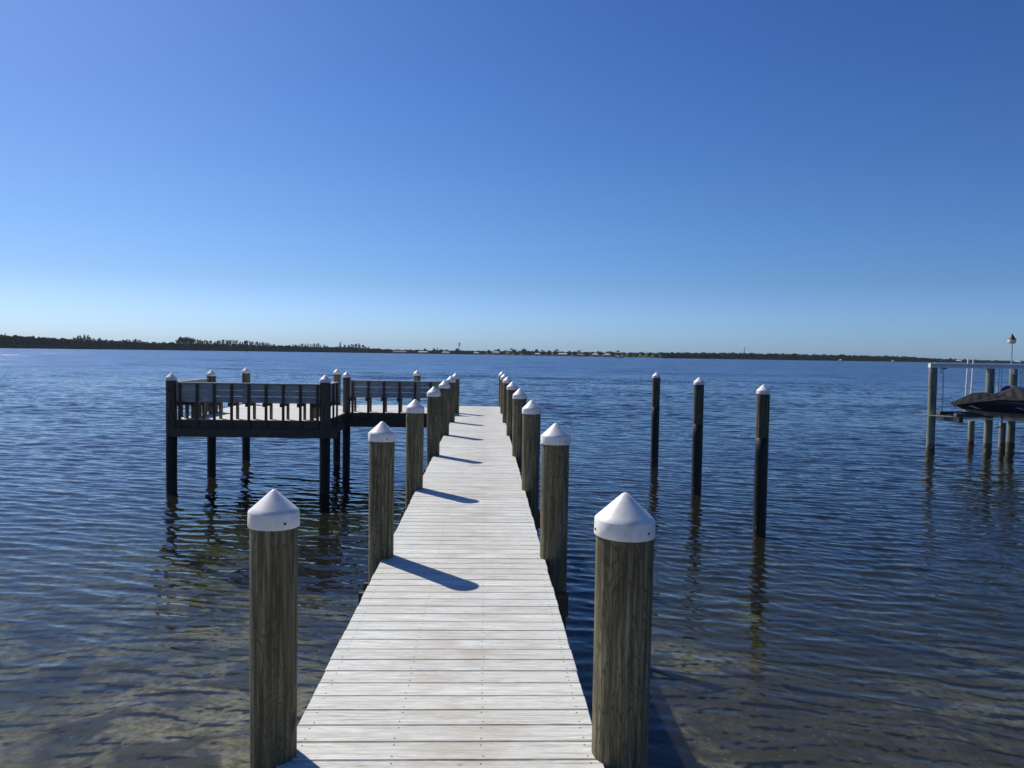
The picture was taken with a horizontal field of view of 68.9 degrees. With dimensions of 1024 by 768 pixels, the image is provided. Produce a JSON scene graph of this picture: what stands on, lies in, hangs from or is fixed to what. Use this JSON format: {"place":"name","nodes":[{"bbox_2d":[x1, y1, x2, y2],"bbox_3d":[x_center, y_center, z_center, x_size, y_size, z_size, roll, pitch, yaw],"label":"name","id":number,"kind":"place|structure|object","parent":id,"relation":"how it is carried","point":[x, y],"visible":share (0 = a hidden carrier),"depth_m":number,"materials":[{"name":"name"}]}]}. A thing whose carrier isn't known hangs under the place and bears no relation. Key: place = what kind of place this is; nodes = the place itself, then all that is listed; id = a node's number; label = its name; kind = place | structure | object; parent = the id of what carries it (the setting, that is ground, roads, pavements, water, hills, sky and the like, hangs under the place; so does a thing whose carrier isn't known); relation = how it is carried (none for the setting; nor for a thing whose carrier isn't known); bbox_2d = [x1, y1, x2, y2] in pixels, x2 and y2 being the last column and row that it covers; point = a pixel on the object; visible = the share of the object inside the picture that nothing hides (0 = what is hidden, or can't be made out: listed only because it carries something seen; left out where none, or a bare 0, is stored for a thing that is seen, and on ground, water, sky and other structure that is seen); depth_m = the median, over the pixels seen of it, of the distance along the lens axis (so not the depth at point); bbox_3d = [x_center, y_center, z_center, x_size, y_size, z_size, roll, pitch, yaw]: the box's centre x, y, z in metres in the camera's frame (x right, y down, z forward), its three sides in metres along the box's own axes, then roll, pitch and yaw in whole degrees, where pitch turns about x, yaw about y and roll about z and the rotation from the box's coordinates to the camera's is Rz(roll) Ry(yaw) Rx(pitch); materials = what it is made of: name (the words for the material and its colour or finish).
{"place":"outdoors","nodes":[
{"label":"outdoors","id":0,"kind":"place"},
{"bbox_2d":[0,350,1023,767],"bbox_3d":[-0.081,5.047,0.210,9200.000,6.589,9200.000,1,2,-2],"label":"seabed","id":1,"kind":"structure","parent":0,"point":[132,650],"depth_m":15.38,"materials":[{"name":"blue liquid"}]},
{"bbox_2d":[165,372,177,553],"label":"dock piling","id":2,"kind":"object","parent":1,"relation":"on","point":[171,378],"visible":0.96,"depth_m":17.39,"materials":[{"name":"brown wood"}]},
{"bbox_2d":[206,370,215,538],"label":"dock piling","id":3,"kind":"object","parent":1,"relation":"on","point":[211,476],"visible":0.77,"depth_m":19.92,"materials":[{"name":"brown wood"}]},
{"bbox_2d":[242,368,250,525],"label":"dock piling","id":4,"kind":"object","parent":1,"relation":"on","point":[246,372],"visible":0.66,"depth_m":22.87,"materials":[{"name":"brown wood"}]},
{"bbox_2d":[247,489,299,767],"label":"dock piling","id":5,"kind":"object","parent":1,"relation":"on","point":[273,521],"visible":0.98,"depth_m":3.00,"materials":[{"name":"brown wood"}]},
{"bbox_2d":[319,375,330,561],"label":"dock piling","id":6,"kind":"object","parent":1,"relation":"on","point":[324,445],"visible":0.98,"depth_m":17.53,"materials":[{"name":"brown wood"}]},
{"bbox_2d":[169,403,426,438],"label":"dock platform","id":7,"kind":"structure","parent":6,"relation":"on","point":[240,429],"depth_m":17.51,"materials":[{"name":"grey wood"}]},
{"bbox_2d":[177,378,222,417],"bbox_3d":[-7.819,0.433,18.673,0.536,1.068,1.990,1,2,-2],"label":"dock bench","id":8,"kind":"object","parent":7,"relation":"on","point":[210,410],"visible":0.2,"depth_m":18.22,"materials":[{"name":"grey wood"}]},
{"bbox_2d":[176,382,319,429],"bbox_3d":[-6.155,0.503,17.633,3.317,1.068,0.536,1,2,-2],"label":"dock bench","id":9,"kind":"object","parent":7,"relation":"on","point":[215,394],"visible":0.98,"depth_m":17.42,"materials":[{"name":"grey wood"}]},
{"bbox_2d":[310,382,338,427],"bbox_3d":[-4.590,0.501,18.275,0.536,1.068,1.020,1,2,-2],"label":"dock bench","id":10,"kind":"object","parent":7,"relation":"on","point":[334,391],"visible":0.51,"depth_m":18.27,"materials":[{"name":"grey wood"}]},
{"bbox_2d":[350,380,442,420],"bbox_3d":[-3.047,0.441,20.328,2.650,1.068,0.536,1,2,-2],"label":"dock bench","id":11,"kind":"object","parent":7,"relation":"on","point":[369,390],"visible":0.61,"depth_m":20.10,"materials":[{"name":"grey wood"}]},
{"bbox_2d":[333,369,340,524],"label":"dock piling","id":12,"kind":"object","parent":1,"relation":"on","point":[336,460],"visible":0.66,"depth_m":22.96,"materials":[{"name":"brown wood"}]},
{"bbox_2d":[342,372,350,540],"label":"dock piling","id":13,"kind":"object","parent":1,"relation":"on","point":[346,458],"visible":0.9,"depth_m":20.18,"materials":[{"name":"brown wood"}]},
{"bbox_2d":[368,421,395,583],"bbox_3d":[-1.084,2.106,6.139,0.226,3.611,0.224,1,2,-2],"label":"dock piling","id":14,"kind":"object","parent":1,"relation":"on","point":[381,437],"visible":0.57,"depth_m":6.00,"materials":[{"name":"brown wood"}]},
{"bbox_2d":[405,399,424,510],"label":"dock piling","id":15,"kind":"object","parent":1,"relation":"on","point":[415,410],"visible":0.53,"depth_m":9.04,"materials":[{"name":"brown wood"}]},
{"bbox_2d":[413,370,420,402],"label":"dock piling","id":16,"kind":"object","parent":1,"relation":"on","point":[417,375],"visible":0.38,"depth_m":22.94,"materials":[{"name":"brown wood"}]},
{"bbox_2d":[427,387,440,466],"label":"dock piling","id":17,"kind":"object","parent":1,"relation":"on","point":[433,420],"visible":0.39,"depth_m":12.02,"materials":[{"name":"brown wood"}]},
{"bbox_2d":[439,380,449,440],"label":"dock piling","id":18,"kind":"object","parent":1,"relation":"on","point":[444,387],"visible":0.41,"depth_m":15.01,"materials":[{"name":"brown wood"}]},
{"bbox_2d":[446,376,455,423],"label":"dock piling","id":19,"kind":"object","parent":1,"relation":"on","point":[450,380],"visible":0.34,"depth_m":17.80,"materials":[{"name":"brown wood"}]},
{"bbox_2d":[276,406,604,767],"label":"dock walkway","id":20,"kind":"structure","parent":19,"relation":"on","point":[452,650],"depth_m":4.24,"materials":[{"name":"white wood"}]},
{"bbox_2d":[452,373,459,412],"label":"dock piling","id":21,"kind":"object","parent":1,"relation":"on","point":[456,376],"visible":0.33,"depth_m":20.45,"materials":[{"name":"brown wood"}]},
{"bbox_2d":[498,371,504,406],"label":"dock piling","id":22,"kind":"object","parent":1,"relation":"on","point":[501,373],"visible":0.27,"depth_m":23.16,"materials":[{"name":"brown wood"}]},
{"bbox_2d":[500,374,506,413],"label":"dock piling","id":23,"kind":"object","parent":1,"relation":"on","point":[503,377],"visible":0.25,"depth_m":20.51,"materials":[{"name":"brown wood"}]},
{"bbox_2d":[502,376,511,422],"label":"dock piling","id":24,"kind":"object","parent":1,"relation":"on","point":[507,380],"visible":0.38,"depth_m":17.85,"materials":[{"name":"brown wood"}]},
{"bbox_2d":[506,382,517,443],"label":"dock piling","id":25,"kind":"object","parent":1,"relation":"on","point":[512,388],"visible":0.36,"depth_m":15.06,"materials":[{"name":"brown wood"}]},
{"bbox_2d":[512,388,526,472],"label":"dock piling","id":26,"kind":"object","parent":1,"relation":"on","point":[519,396],"visible":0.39,"depth_m":12.06,"materials":[{"name":"brown wood"}]},
{"bbox_2d":[522,400,540,532],"bbox_3d":[0.211,2.164,9.233,0.241,3.942,0.239,1,2,-2],"label":"dock piling","id":27,"kind":"object","parent":1,"relation":"on","point":[531,411],"visible":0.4,"depth_m":9.09,"materials":[{"name":"brown wood"}]},
{"bbox_2d":[540,423,570,631],"bbox_3d":[0.329,2.147,6.191,0.250,3.661,0.248,1,2,-2],"label":"dock piling","id":28,"kind":"object","parent":1,"relation":"on","point":[555,441],"visible":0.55,"depth_m":6.05,"materials":[{"name":"brown wood"}]},
{"bbox_2d":[592,492,655,767],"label":"dock piling","id":29,"kind":"object","parent":1,"relation":"on","point":[625,528],"visible":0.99,"depth_m":3.03,"materials":[{"name":"brown wood"}]},
{"bbox_2d":[649,372,660,525],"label":"dock piling","id":30,"kind":"object","parent":1,"relation":"on","point":[656,377],"visible":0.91,"depth_m":22.88,"materials":[{"name":"brown wood"}]},
{"bbox_2d":[689,377,704,566],"bbox_3d":[4.518,2.276,18.285,0.267,4.889,0.265,1,2,-2],"label":"dock piling","id":31,"kind":"object","parent":1,"relation":"on","point":[697,436],"visible":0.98,"depth_m":18.19,"materials":[{"name":"brown wood"}]},
{"bbox_2d":[751,384,770,614],"bbox_3d":[4.695,2.315,14.136,0.262,4.618,0.261,1,2,-2],"label":"dock piling","id":32,"kind":"object","parent":1,"relation":"on","point":[763,392],"visible":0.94,"depth_m":14.04,"materials":[{"name":"brown wood"}]},
{"bbox_2d":[923,368,937,531],"bbox_3d":[15.220,2.523,27.190,0.306,6.243,0.310,1,2,-2],"label":"lift piling","id":33,"kind":"object","parent":1,"relation":"on","point":[931,422],"visible":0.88,"depth_m":27.09,"materials":[{"name":"grey wood"}]},
{"bbox_2d":[913,363,1023,427],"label":"lift","id":34,"kind":"object","parent":33,"relation":"on","point":[956,416],"visible":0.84,"depth_m":27.06,"materials":[{"name":"paint"}]},
{"bbox_2d":[964,359,968,410],"bbox_3d":[17.136,0.118,28.159,0.114,2.108,0.054,1,2,-2],"label":"guide pole","id":35,"kind":"object","parent":34,"relation":"attached to","point":[966,379],"visible":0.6,"depth_m":28.13,"materials":[{"name":"white plastic"}]},
{"bbox_2d":[970,359,973,393],"bbox_3d":[17.342,0.115,28.166,0.114,2.121,0.054,1,2,-2],"label":"guide pole","id":36,"kind":"object","parent":34,"relation":"attached to","point":[972,378],"visible":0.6,"depth_m":28.13,"materials":[{"name":"white plastic"}]},
{"bbox_2d":[951,385,1023,416],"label":"covered boat","id":37,"kind":"object","parent":34,"relation":"on","point":[1007,401],"visible":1,"depth_m":25.58,"materials":[{"name":"black fabric"}]},
{"bbox_2d":[1008,334,1015,372],"bbox_3d":[18.208,-1.118,27.224,0.272,1.429,0.272,1,2,-2],"label":"dock lamp","id":38,"kind":"object","parent":34,"relation":"on","point":[1012,339],"visible":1,"depth_m":27.17,"materials":[{"name":"metal"}]},
{"bbox_2d":[964,420,974,525],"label":"lift piling","id":39,"kind":"object","parent":1,"relation":"on","point":[970,445],"visible":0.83,"depth_m":28.95,"materials":[{"name":"grey wood"}]},
{"bbox_2d":[980,368,994,533],"bbox_3d":[17.349,2.583,27.269,0.299,6.300,0.301,1,2,-2],"label":"lift piling","id":40,"kind":"object","parent":1,"relation":"on","point":[988,426],"visible":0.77,"depth_m":27.18,"materials":[{"name":"grey wood"}]},
{"bbox_2d":[995,422,1005,531],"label":"lift piling","id":41,"kind":"object","parent":1,"relation":"on","point":[1001,450],"visible":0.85,"depth_m":27.66,"materials":[{"name":"grey wood"}]},
{"bbox_2d":[1002,369,1017,530],"bbox_3d":[18.548,2.578,27.812,0.295,6.298,0.298,1,2,-2],"label":"lift piling","id":42,"kind":"object","parent":1,"relation":"on","point":[1010,438],"visible":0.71,"depth_m":27.74,"materials":[{"name":"grey wood"}]},
{"bbox_2d":[0,348,1023,612],"bbox_3d":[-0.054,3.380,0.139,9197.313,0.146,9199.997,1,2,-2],"label":"water","id":43,"kind":"structure","parent":0,"point":[60,384],"depth_m":66.85,"materials":[{"name":"blue liquid"}]},
{"bbox_2d":[0,0,1023,360],"label":"sky","id":44,"kind":"structure","parent":0,"point":[809,177],"materials":[{"name":"blue"}]},
{"bbox_2d":[7,348,1023,364],"bbox_3d":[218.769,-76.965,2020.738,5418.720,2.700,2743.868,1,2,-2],"label":"land","id":45,"kind":"structure","parent":0,"point":[484,355],"depth_m":973.14,"materials":[{"name":"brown plant"}]},
{"bbox_2d":[0,334,392,353],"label":"mangrove belt","id":46,"kind":"object","parent":45,"relation":"on","point":[15,341],"visible":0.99,"depth_m":918.80,"materials":[{"name":"green plant"}]},
{"bbox_2d":[394,353,617,357],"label":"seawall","id":47,"kind":"object","parent":45,"relation":"on","point":[510,355],"visible":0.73,"depth_m":1132.88,"materials":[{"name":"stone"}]},
{"bbox_2d":[392,349,620,355],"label":"scrub","id":48,"kind":"object","parent":45,"relation":"on","point":[521,353],"visible":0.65,"depth_m":1147.57,"materials":[{"name":"green plant"}]},
{"bbox_2d":[621,352,1023,363],"bbox_3d":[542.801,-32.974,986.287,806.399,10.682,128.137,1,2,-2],"label":"mangrove belt","id":49,"kind":"object","parent":45,"relation":"on","point":[757,356],"visible":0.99,"depth_m":958.25,"materials":[{"name":"green plant"}]}
]}

